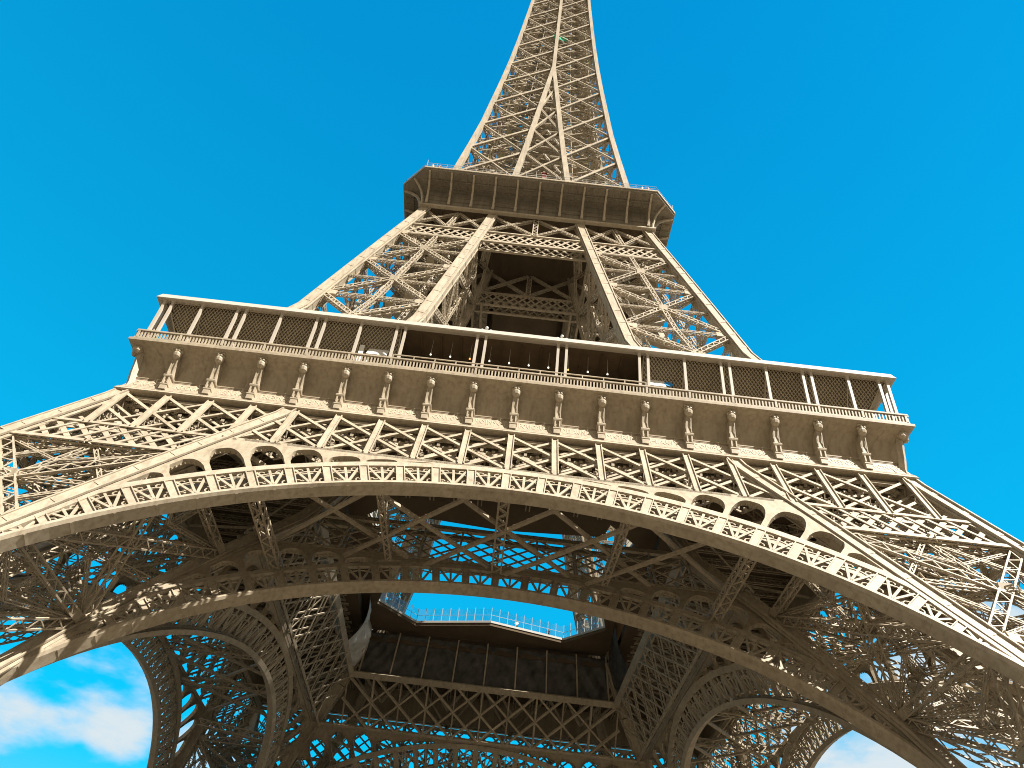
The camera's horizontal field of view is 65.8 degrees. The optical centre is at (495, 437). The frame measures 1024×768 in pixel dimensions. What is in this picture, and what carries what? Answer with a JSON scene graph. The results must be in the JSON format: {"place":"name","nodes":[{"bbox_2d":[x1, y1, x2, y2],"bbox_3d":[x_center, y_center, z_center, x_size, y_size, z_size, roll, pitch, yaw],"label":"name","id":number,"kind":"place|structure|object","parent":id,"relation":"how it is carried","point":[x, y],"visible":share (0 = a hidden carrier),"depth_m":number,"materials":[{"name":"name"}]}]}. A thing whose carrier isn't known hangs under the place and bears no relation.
{"place":"outdoors","nodes":[
{"label":"outdoors","id":0,"kind":"place"},
{"bbox_2d":[0,0,1023,767],"label":"sky","id":1,"kind":"structure","parent":0,"point":[843,180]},
{"label":"ground","id":2,"kind":"structure","parent":0,"visible":0},
{"bbox_2d":[0,0,1023,767],"bbox_3d":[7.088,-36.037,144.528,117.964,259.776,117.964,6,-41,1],"label":"iron lattice tower","id":3,"kind":"structure","parent":2,"relation":"on","point":[742,504],"depth_m":71.51,"materials":[{"name":"beige metal"}]},
{"bbox_2d":[348,600,371,665],"bbox_3d":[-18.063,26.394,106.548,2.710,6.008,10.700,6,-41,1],"label":"tarpaulin","id":4,"kind":"object","parent":3,"relation":"hanging from","point":[358,640],"visible":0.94,"depth_m":105.49,"materials":[{"name":"grey fabric"}]},
{"bbox_2d":[356,345,388,361],"bbox_3d":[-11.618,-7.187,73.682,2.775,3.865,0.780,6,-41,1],"label":"car","id":5,"kind":"object","parent":3,"relation":"on","point":[375,351],"visible":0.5,"depth_m":74.32,"materials":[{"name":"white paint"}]},
{"bbox_2d":[358,630,609,700],"bbox_3d":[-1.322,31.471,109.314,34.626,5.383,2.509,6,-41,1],"label":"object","id":6,"kind":"object","parent":3,"relation":"on","point":[475,668],"visible":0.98,"depth_m":109.35,"materials":[{"name":"brown metal"}]},
{"bbox_2d":[609,624,627,693],"bbox_3d":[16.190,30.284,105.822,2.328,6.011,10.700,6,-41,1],"label":"tarpaulin","id":7,"kind":"object","parent":3,"relation":"hanging from","point":[618,667],"visible":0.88,"depth_m":104.54,"materials":[{"name":"black fabric"}]},
{"bbox_2d":[645,379,672,395],"bbox_3d":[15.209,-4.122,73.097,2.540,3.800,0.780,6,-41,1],"label":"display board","id":8,"kind":"object","parent":3,"relation":"on","point":[659,383],"visible":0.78,"depth_m":73.69,"materials":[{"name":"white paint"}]}
]}

